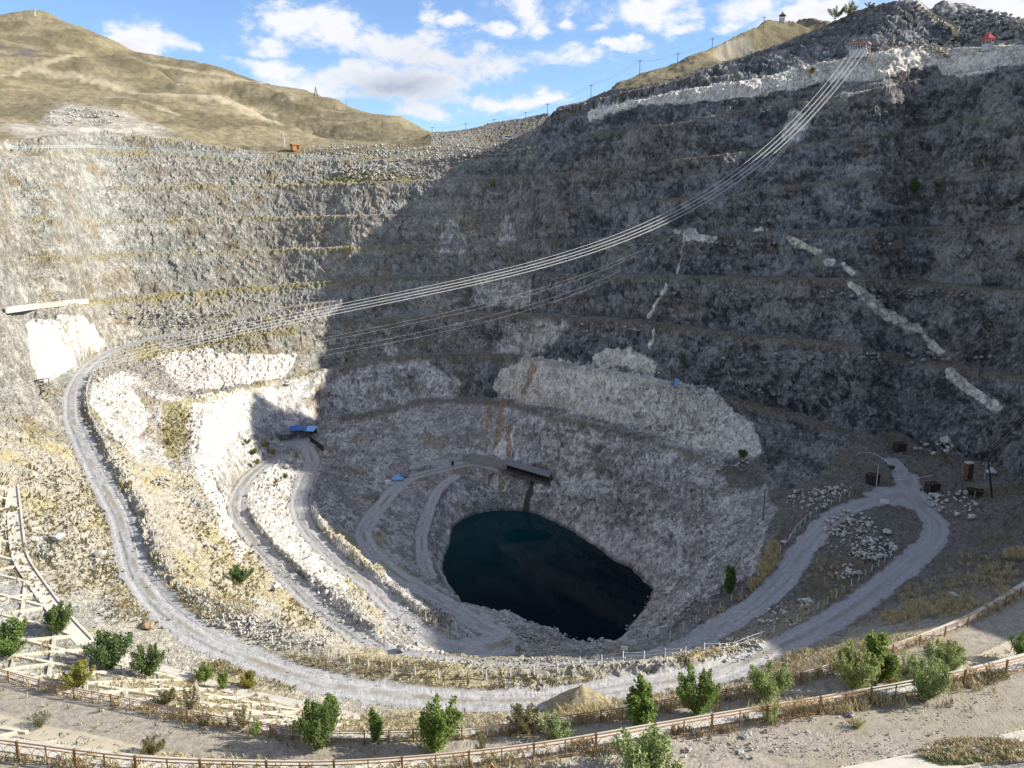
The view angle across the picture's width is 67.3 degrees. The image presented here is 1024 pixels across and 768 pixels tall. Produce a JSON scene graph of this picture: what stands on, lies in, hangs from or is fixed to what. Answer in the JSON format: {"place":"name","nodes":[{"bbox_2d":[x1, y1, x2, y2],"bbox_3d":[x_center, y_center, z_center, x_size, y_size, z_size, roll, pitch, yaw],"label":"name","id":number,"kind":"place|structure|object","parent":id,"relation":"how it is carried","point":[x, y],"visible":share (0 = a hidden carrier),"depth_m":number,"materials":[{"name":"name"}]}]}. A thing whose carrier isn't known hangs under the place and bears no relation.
{"place":"outdoors","nodes":[
{"label":"outdoors","id":0,"kind":"place"},
{"bbox_2d":[0,10,430,154],"bbox_3d":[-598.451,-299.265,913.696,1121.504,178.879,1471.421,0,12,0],"label":"hill","id":1,"kind":"structure","parent":0,"point":[49,62],"depth_m":500.16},
{"bbox_2d":[290,143,299,150],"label":"orange hut","id":2,"kind":"object","parent":1,"relation":"on","point":[294,146],"visible":0.98,"depth_m":352.68,"materials":[{"name":"metal"}]},
{"bbox_2d":[60,299,948,712],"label":"road","id":3,"kind":"structure","parent":0,"point":[184,625],"depth_m":126.99,"materials":[{"name":"gravel"}]},
{"bbox_2d":[304,426,317,437],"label":"open shed","id":4,"kind":"structure","parent":3,"relation":"on","point":[311,429],"depth_m":242.30,"materials":[{"name":"metal"}]},
{"bbox_2d":[310,437,323,450],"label":"board fence","id":5,"kind":"object","parent":3,"relation":"on","point":[318,444],"visible":1,"depth_m":233.01,"materials":[{"name":"wood"}]},
{"bbox_2d":[397,644,407,651],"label":"boulder","id":6,"kind":"object","parent":3,"relation":"on","point":[401,647],"visible":1,"depth_m":115.69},
{"bbox_2d":[5,48,852,384],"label":"ropeway cable","id":7,"kind":"object","parent":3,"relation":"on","point":[497,270],"visible":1,"depth_m":190.58,"materials":[{"name":"metal"}]},
{"bbox_2d":[1,49,857,389],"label":"ropeway cable","id":8,"kind":"object","parent":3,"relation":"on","point":[481,277],"visible":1,"depth_m":188.54,"materials":[{"name":"metal"}]},
{"bbox_2d":[3,50,861,391],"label":"ropeway cable","id":9,"kind":"object","parent":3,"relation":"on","point":[489,278],"visible":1,"depth_m":184.19,"materials":[{"name":"metal"}]},
{"bbox_2d":[4,53,863,394],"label":"ropeway cable","id":10,"kind":"object","parent":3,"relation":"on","point":[542,267],"visible":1,"depth_m":183.74,"materials":[{"name":"metal"}]},
{"bbox_2d":[0,0,1023,767],"bbox_3d":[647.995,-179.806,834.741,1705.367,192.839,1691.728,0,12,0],"label":"terrain","id":11,"kind":"structure","parent":0,"point":[166,230],"depth_m":226.52,"materials":[{"name":"stone"}]},
{"bbox_2d":[0,615,28,657],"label":"shrub","id":12,"kind":"object","parent":11,"relation":"on","point":[11,645],"visible":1,"depth_m":83.17,"materials":[{"name":"green plant"}]},
{"bbox_2d":[27,709,50,727],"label":"shrub","id":13,"kind":"object","parent":11,"relation":"on","point":[39,722],"visible":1,"depth_m":70.25,"materials":[{"name":"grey plant"}]},
{"bbox_2d":[4,299,88,312],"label":"parapet wall","id":14,"kind":"structure","parent":11,"relation":"on","point":[18,308],"depth_m":222.70,"materials":[{"name":"concrete"}]},
{"bbox_2d":[5,485,93,644],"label":"drainage chute","id":15,"kind":"object","parent":11,"relation":"on","point":[79,632],"visible":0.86,"depth_m":98.89,"materials":[{"name":"concrete"}]},
{"bbox_2d":[41,600,73,635],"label":"shrub","id":16,"kind":"object","parent":11,"relation":"on","point":[58,621],"visible":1,"depth_m":88.07,"materials":[{"name":"green plant"}]},
{"bbox_2d":[51,532,65,540],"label":"boulder","id":17,"kind":"object","parent":11,"relation":"on","point":[57,536],"visible":1,"depth_m":108.66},
{"bbox_2d":[60,658,95,688],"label":"shrub","id":18,"kind":"object","parent":11,"relation":"on","point":[79,674],"visible":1,"depth_m":76.23,"materials":[{"name":"yellow plant"}]},
{"bbox_2d":[93,550,106,556],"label":"boulder","id":19,"kind":"object","parent":11,"relation":"on","point":[99,553],"visible":1,"depth_m":109.03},
{"bbox_2d":[86,362,126,483],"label":"post fence","id":20,"kind":"object","parent":11,"relation":"on","point":[88,381],"visible":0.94,"depth_m":161.97,"materials":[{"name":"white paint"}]},
{"bbox_2d":[80,629,133,669],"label":"shrub","id":21,"kind":"object","parent":11,"relation":"on","point":[106,650],"visible":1,"depth_m":83.13,"materials":[{"name":"green plant"}]},
{"bbox_2d":[128,643,166,677],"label":"shrub","id":22,"kind":"object","parent":11,"relation":"on","point":[149,665],"visible":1,"depth_m":82.56,"materials":[{"name":"green plant"}]},
{"bbox_2d":[141,620,153,629],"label":"boulder","id":23,"kind":"object","parent":11,"relation":"on","point":[148,624],"visible":1,"depth_m":93.90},
{"bbox_2d":[152,687,176,704],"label":"shrub","id":24,"kind":"object","parent":11,"relation":"on","point":[165,699],"visible":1,"depth_m":74.05,"materials":[{"name":"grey plant"}]},
{"bbox_2d":[0,485,347,730],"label":"slope lattice","id":25,"kind":"object","parent":11,"relation":"on","point":[123,671],"visible":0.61,"depth_m":82.19,"materials":[{"name":"concrete"}]},
{"bbox_2d":[9,145,363,159],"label":"guard fence","id":26,"kind":"object","parent":11,"relation":"on","point":[75,147],"visible":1,"depth_m":333.37,"materials":[{"name":"metal"}]},
{"bbox_2d":[176,684,199,709],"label":"shrub","id":27,"kind":"object","parent":11,"relation":"on","point":[192,701],"visible":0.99,"depth_m":72.97,"materials":[{"name":"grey plant"}]},
{"bbox_2d":[193,662,212,680],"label":"shrub","id":28,"kind":"object","parent":11,"relation":"on","point":[204,672],"visible":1,"depth_m":85.02,"materials":[{"name":"green plant"}]},
{"bbox_2d":[217,670,229,688],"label":"shrub","id":29,"kind":"object","parent":11,"relation":"on","point":[222,680],"visible":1,"depth_m":83.73,"materials":[{"name":"green plant"}]},
{"bbox_2d":[88,645,359,718],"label":"concrete kerb","id":30,"kind":"structure","parent":11,"relation":"on","point":[240,691],"depth_m":83.68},
{"bbox_2d":[227,565,253,582],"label":"shrub","id":31,"kind":"object","parent":11,"relation":"on","point":[236,573],"visible":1,"depth_m":119.66,"materials":[{"name":"green plant"}]},
{"bbox_2d":[133,487,349,663],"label":"post fence","id":32,"kind":"object","parent":11,"relation":"on","point":[209,605],"visible":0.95,"depth_m":99.43,"materials":[{"name":"white paint"}]},
{"bbox_2d":[0,726,484,767],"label":"slope lattice","id":33,"kind":"object","parent":11,"relation":"on","point":[11,731],"visible":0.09,"depth_m":68.59,"materials":[{"name":"concrete"}]},
{"bbox_2d":[233,702,251,728],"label":"shrub","id":34,"kind":"object","parent":11,"relation":"on","point":[239,721],"visible":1,"depth_m":69.85,"materials":[{"name":"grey plant"}]},
{"bbox_2d":[239,669,255,688],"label":"shrub","id":35,"kind":"object","parent":11,"relation":"on","point":[247,681],"visible":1,"depth_m":84.53,"materials":[{"name":"yellow plant"}]},
{"bbox_2d":[109,309,434,647],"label":"rubble","id":36,"kind":"object","parent":11,"relation":"on","point":[229,613],"visible":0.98,"depth_m":126.79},
{"bbox_2d":[44,107,535,179],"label":"rubble","id":37,"kind":"object","parent":11,"relation":"on","point":[460,150],"visible":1,"depth_m":338.69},
{"bbox_2d":[0,406,592,689],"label":"rough grass","id":38,"kind":"structure","parent":11,"relation":"on","point":[86,580],"depth_m":109.35,"materials":[{"name":"plant"}]},
{"bbox_2d":[290,425,305,437],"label":"open shed","id":39,"kind":"structure","parent":11,"relation":"on","point":[297,427],"depth_m":241.80,"materials":[{"name":"metal"}]},
{"bbox_2d":[250,491,397,643],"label":"post fence","id":40,"kind":"object","parent":11,"relation":"on","point":[311,569],"visible":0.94,"depth_m":144.63,"materials":[{"name":"white paint"}]},
{"bbox_2d":[315,692,341,726],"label":"shrub","id":41,"kind":"object","parent":11,"relation":"on","point":[329,698],"visible":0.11,"depth_m":70.03,"materials":[{"name":"green plant"}]},
{"bbox_2d":[366,707,384,742],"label":"shrub","id":42,"kind":"object","parent":11,"relation":"on","point":[375,721],"visible":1,"depth_m":67.86,"materials":[{"name":"green plant"}]},
{"bbox_2d":[310,458,445,628],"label":"post fence","id":43,"kind":"object","parent":11,"relation":"on","point":[354,550],"visible":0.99,"depth_m":161.67,"materials":[{"name":"white paint"}]},
{"bbox_2d":[2,430,772,730],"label":"rubble","id":44,"kind":"object","parent":11,"relation":"on","point":[445,658],"visible":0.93,"depth_m":93.77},
{"bbox_2d":[474,735,486,748],"bbox_3d":[-1.901,21.575,45.866,0.691,1.300,0.731,10,15,40],"label":"shrub","id":45,"kind":"object","parent":11,"relation":"on","point":[480,742],"visible":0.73,"depth_m":45.87,"materials":[{"name":"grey plant"}]},
{"bbox_2d":[468,454,507,468],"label":"retaining wall","id":46,"kind":"structure","parent":11,"relation":"on","point":[485,460],"depth_m":231.54,"materials":[{"name":"concrete"}]},
{"bbox_2d":[39,690,973,758],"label":"brown weeds","id":47,"kind":"object","parent":11,"relation":"on","point":[699,735],"visible":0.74,"depth_m":47.03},
{"bbox_2d":[0,636,1017,757],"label":"fence","id":48,"kind":"object","parent":11,"relation":"on","point":[53,732],"visible":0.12,"depth_m":69.03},
{"bbox_2d":[139,735,166,754],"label":"shrub","id":49,"kind":"object","parent":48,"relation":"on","point":[149,747],"visible":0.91,"depth_m":66.13,"materials":[{"name":"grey plant"}]},
{"bbox_2d":[0,539,1023,767],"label":"dry grass","id":50,"kind":"structure","parent":11,"relation":"on","point":[852,704],"depth_m":74.17,"materials":[{"name":"plant"}]},
{"bbox_2d":[0,653,1023,767],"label":"concrete kerb","id":51,"kind":"structure","parent":11,"relation":"on","point":[125,764],"depth_m":44.95,"materials":[{"name":"concrete"}]},
{"bbox_2d":[0,656,1023,767],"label":"ornamental fence","id":52,"kind":"object","parent":11,"relation":"on","point":[199,760],"visible":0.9,"depth_m":43.80,"materials":[{"name":"brown wood"}]},
{"bbox_2d":[0,586,1023,742],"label":"ornamental fence","id":53,"kind":"object","parent":11,"relation":"on","point":[485,728],"visible":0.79,"depth_m":72.67,"materials":[{"name":"brown wood"}]},
{"bbox_2d":[0,581,1023,739],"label":"concrete kerb","id":54,"kind":"structure","parent":11,"relation":"on","point":[466,733],"depth_m":74.35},
{"bbox_2d":[1,685,1023,759],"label":"rubble","id":55,"kind":"object","parent":11,"relation":"on","point":[750,743],"visible":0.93,"depth_m":45.91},
{"bbox_2d":[505,703,540,733],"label":"shrub","id":56,"kind":"object","parent":11,"relation":"on","point":[519,716],"visible":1,"depth_m":69.57,"materials":[{"name":"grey plant"}]},
{"bbox_2d":[367,646,685,679],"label":"post fence","id":57,"kind":"object","parent":11,"relation":"on","point":[486,671],"visible":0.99,"depth_m":88.05,"materials":[{"name":"white paint"}]},
{"bbox_2d":[503,458,551,485],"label":"steel gallery","id":58,"kind":"object","parent":11,"relation":"on","point":[529,472],"visible":1,"depth_m":226.55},
{"bbox_2d":[310,448,746,652],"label":"rubble","id":59,"kind":"object","parent":11,"relation":"on","point":[593,641],"visible":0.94,"depth_m":146.40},
{"bbox_2d":[544,684,611,713],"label":"soil mound","id":60,"kind":"object","parent":11,"relation":"on","point":[580,694],"visible":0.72,"depth_m":82.09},
{"bbox_2d":[425,238,999,437],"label":"rubble","id":61,"kind":"object","parent":11,"relation":"on","point":[878,356],"visible":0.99,"depth_m":212.50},
{"bbox_2d":[722,565,736,593],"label":"shrub","id":62,"kind":"object","parent":11,"relation":"on","point":[729,583],"visible":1,"depth_m":123.24,"materials":[{"name":"green plant"}]},
{"bbox_2d":[669,492,849,638],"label":"post fence","id":63,"kind":"object","parent":11,"relation":"on","point":[758,573],"visible":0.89,"depth_m":125.56,"materials":[{"name":"white paint"}]},
{"bbox_2d":[606,367,978,654],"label":"rubble","id":64,"kind":"object","parent":11,"relation":"on","point":[891,544],"visible":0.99,"depth_m":141.57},
{"bbox_2d":[703,545,896,650],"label":"post fence","id":65,"kind":"object","parent":11,"relation":"on","point":[811,607],"visible":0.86,"depth_m":109.36,"materials":[{"name":"white paint"}]},
{"bbox_2d":[827,5,843,19],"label":"skyline tree","id":66,"kind":"object","parent":11,"relation":"on","point":[836,12],"visible":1,"depth_m":278.98,"materials":[{"name":"green plant"}]},
{"bbox_2d":[842,1,857,15],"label":"skyline tree","id":67,"kind":"object","parent":11,"relation":"on","point":[850,10],"visible":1,"depth_m":277.38,"materials":[{"name":"green plant"}]},
{"bbox_2d":[679,539,1023,660],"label":"dry grass","id":68,"kind":"structure","parent":11,"relation":"on","point":[1007,553],"depth_m":107.04,"materials":[{"name":"plant"}]},
{"bbox_2d":[848,41,871,58],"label":"winch house","id":69,"kind":"structure","parent":11,"relation":"on","point":[865,51],"depth_m":254.39,"materials":[{"name":"metal"}]},
{"bbox_2d":[20,101,824,407],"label":"slack cable","id":70,"kind":"object","parent":69,"relation":"attached to","point":[423,317],"visible":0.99,"depth_m":166.87,"materials":[{"name":"metal"}]},
{"bbox_2d":[5,65,846,415],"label":"slack cable","id":71,"kind":"object","parent":69,"relation":"attached to","point":[501,317],"visible":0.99,"depth_m":179.74,"materials":[{"name":"metal"}]},
{"bbox_2d":[5,57,852,414],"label":"slack cable","id":72,"kind":"object","parent":69,"relation":"attached to","point":[353,345],"visible":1,"depth_m":165.51,"materials":[{"name":"metal"}]},
{"bbox_2d":[32,79,840,405],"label":"slack cable","id":73,"kind":"object","parent":69,"relation":"attached to","point":[412,323],"visible":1,"depth_m":174.60,"materials":[{"name":"metal"}]},
{"bbox_2d":[865,471,880,485],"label":"steel box","id":74,"kind":"object","parent":11,"relation":"on","point":[871,478],"visible":0.81,"depth_m":164.81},
{"bbox_2d":[883,671,906,684],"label":"shrub","id":75,"kind":"object","parent":11,"relation":"on","point":[891,678],"visible":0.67,"depth_m":75.87,"materials":[{"name":"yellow plant"}]},
{"bbox_2d":[892,441,907,451],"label":"steel box","id":76,"kind":"object","parent":11,"relation":"on","point":[898,446],"visible":1,"depth_m":181.10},
{"bbox_2d":[911,176,920,192],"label":"shrub","id":77,"kind":"object","parent":11,"relation":"on","point":[916,183],"visible":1,"depth_m":229.06,"materials":[{"name":"green plant"}]},
{"bbox_2d":[841,729,1023,767],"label":"concrete gutter","id":78,"kind":"object","parent":11,"relation":"on","point":[914,760],"visible":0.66,"depth_m":43.63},
{"bbox_2d":[924,481,940,492],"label":"steel box","id":79,"kind":"object","parent":11,"relation":"on","point":[932,486],"visible":1,"depth_m":158.72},
{"bbox_2d":[929,42,951,55],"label":"stairway","id":80,"kind":"object","parent":11,"relation":"on","point":[942,52],"visible":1,"depth_m":253.22,"materials":[{"name":"beige concrete"}]},
{"bbox_2d":[923,638,968,671],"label":"shrub","id":81,"kind":"object","parent":11,"relation":"on","point":[955,652],"visible":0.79,"depth_m":78.19,"materials":[{"name":"green plant"}]},
{"bbox_2d":[945,26,959,43],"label":"stairway","id":82,"kind":"object","parent":11,"relation":"on","point":[955,32],"visible":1,"depth_m":262.07,"materials":[{"name":"beige concrete"}]},
{"bbox_2d":[952,452,967,493],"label":"yard pole","id":83,"kind":"object","parent":11,"relation":"on","point":[962,454],"visible":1,"depth_m":155.82,"materials":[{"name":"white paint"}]},
{"bbox_2d":[963,461,974,479],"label":"rusty pier","id":84,"kind":"structure","parent":11,"relation":"on","point":[968,470],"depth_m":161.28,"materials":[{"name":"metal"}]},
{"bbox_2d":[924,743,1019,764],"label":"green grass","id":85,"kind":"structure","parent":11,"relation":"on","point":[942,761],"depth_m":43.85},
{"bbox_2d":[966,487,984,497],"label":"steel box","id":86,"kind":"object","parent":11,"relation":"on","point":[973,491],"visible":1,"depth_m":151.79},
{"bbox_2d":[981,30,995,51],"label":"gazebo","id":87,"kind":"object","parent":11,"relation":"on","point":[989,36],"visible":0.99,"depth_m":239.78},
{"bbox_2d":[988,462,992,497],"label":"yard pole","id":88,"kind":"object","parent":11,"relation":"on","point":[990,480],"visible":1,"depth_m":148.89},
{"bbox_2d":[1008,631,1023,654],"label":"shrub","id":89,"kind":"object","parent":11,"relation":"on","point":[1018,645],"visible":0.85,"depth_m":80.45,"materials":[{"name":"green plant"}]},
{"bbox_2d":[0,593,1023,767],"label":"path","id":90,"kind":"structure","parent":0,"point":[984,634],"depth_m":66.38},
{"bbox_2d":[196,710,210,726],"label":"shrub","id":91,"kind":"object","parent":90,"relation":"on","point":[203,723],"visible":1,"depth_m":70.36,"materials":[{"name":"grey plant"}]},
{"bbox_2d":[248,716,260,737],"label":"shrub","id":92,"kind":"object","parent":90,"relation":"on","point":[254,732],"visible":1,"depth_m":68.71,"materials":[{"name":"green plant"}]},
{"bbox_2d":[291,698,343,749],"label":"shrub","id":93,"kind":"object","parent":90,"relation":"on","point":[317,736],"visible":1,"depth_m":66.64,"materials":[{"name":"green plant"}]},
{"bbox_2d":[412,690,464,753],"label":"shrub","id":94,"kind":"object","parent":90,"relation":"on","point":[437,731],"visible":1,"depth_m":65.95,"materials":[{"name":"green plant"}]},
{"bbox_2d":[538,708,574,739],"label":"shrub","id":95,"kind":"object","parent":90,"relation":"on","point":[556,725],"visible":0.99,"depth_m":68.91,"materials":[{"name":"green plant"}]},
{"bbox_2d":[622,673,658,725],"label":"shrub","id":96,"kind":"object","parent":90,"relation":"on","point":[641,707],"visible":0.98,"depth_m":69.35,"materials":[{"name":"green plant"}]},
{"bbox_2d":[605,721,685,767],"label":"shrub","id":97,"kind":"object","parent":90,"relation":"on","point":[651,752],"visible":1,"depth_m":41.91,"materials":[{"name":"green plant"}]},
{"bbox_2d":[675,662,722,715],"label":"shrub","id":98,"kind":"object","parent":90,"relation":"on","point":[702,700],"visible":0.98,"depth_m":71.40,"materials":[{"name":"green plant"}]},
{"bbox_2d":[759,697,779,723],"bbox_3d":[15.812,20.088,47.050,1.202,1.776,1.271,2,12,10],"label":"shrub","id":99,"kind":"object","parent":90,"relation":"on","point":[773,712],"visible":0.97,"depth_m":46.99,"materials":[{"name":"green plant"}]},
{"bbox_2d":[747,660,794,701],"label":"shrub","id":100,"kind":"object","parent":90,"relation":"on","point":[764,687],"visible":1,"depth_m":73.48,"materials":[{"name":"green plant"}]},
{"bbox_2d":[846,717,866,728],"bbox_3d":[21.107,20.651,46.928,1.196,0.761,0.949,-2,12,-12],"label":"shrub","id":101,"kind":"object","parent":90,"relation":"on","point":[857,725],"visible":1,"depth_m":46.92,"materials":[{"name":"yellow plant"}]},
{"bbox_2d":[829,639,884,689],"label":"shrub","id":102,"kind":"object","parent":90,"relation":"on","point":[864,674],"visible":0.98,"depth_m":74.83,"materials":[{"name":"green plant"}]},
{"bbox_2d":[862,629,901,683],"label":"shrub","id":103,"kind":"object","parent":90,"relation":"on","point":[877,645],"visible":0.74,"depth_m":76.35,"materials":[{"name":"green plant"}]},
{"bbox_2d":[898,648,918,675],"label":"shrub","id":104,"kind":"object","parent":90,"relation":"on","point":[905,670],"visible":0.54,"depth_m":77.95,"materials":[{"name":"green plant"}]},
{"bbox_2d":[906,651,953,703],"bbox_3d":[26.663,18.907,49.322,2.510,3.196,2.639,3,12,14],"label":"shrub","id":105,"kind":"object","parent":90,"relation":"on","point":[928,688],"visible":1,"depth_m":48.98,"materials":[{"name":"green plant"}]},
{"bbox_2d":[982,662,1009,681],"bbox_3d":[32.472,19.396,51.998,1.740,1.135,2.192,1,12,6],"label":"shrub","id":106,"kind":"object","parent":90,"relation":"on","point":[998,676],"visible":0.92,"depth_m":51.61,"materials":[{"name":"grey plant"}]},
{"bbox_2d":[0,0,1023,131],"label":"sky","id":107,"kind":"structure","parent":0,"point":[441,64],"materials":[{"name":"blue"}]},
{"bbox_2d":[443,510,651,641],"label":"water","id":108,"kind":"structure","parent":0,"point":[536,568],"depth_m":181.53,"materials":[{"name":"liquid"}]},
{"bbox_2d":[613,0,1023,89],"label":"hill","id":109,"kind":"structure","parent":0,"point":[771,33],"depth_m":313.26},
{"bbox_2d":[914,0,955,28],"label":"stairway","id":110,"kind":"object","parent":109,"relation":"on","point":[934,18],"visible":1,"depth_m":269.95,"materials":[{"name":"beige concrete"}]},
{"bbox_2d":[901,8,1023,49],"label":"rubble","id":111,"kind":"object","parent":109,"relation":"on","point":[987,23],"visible":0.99,"depth_m":259.81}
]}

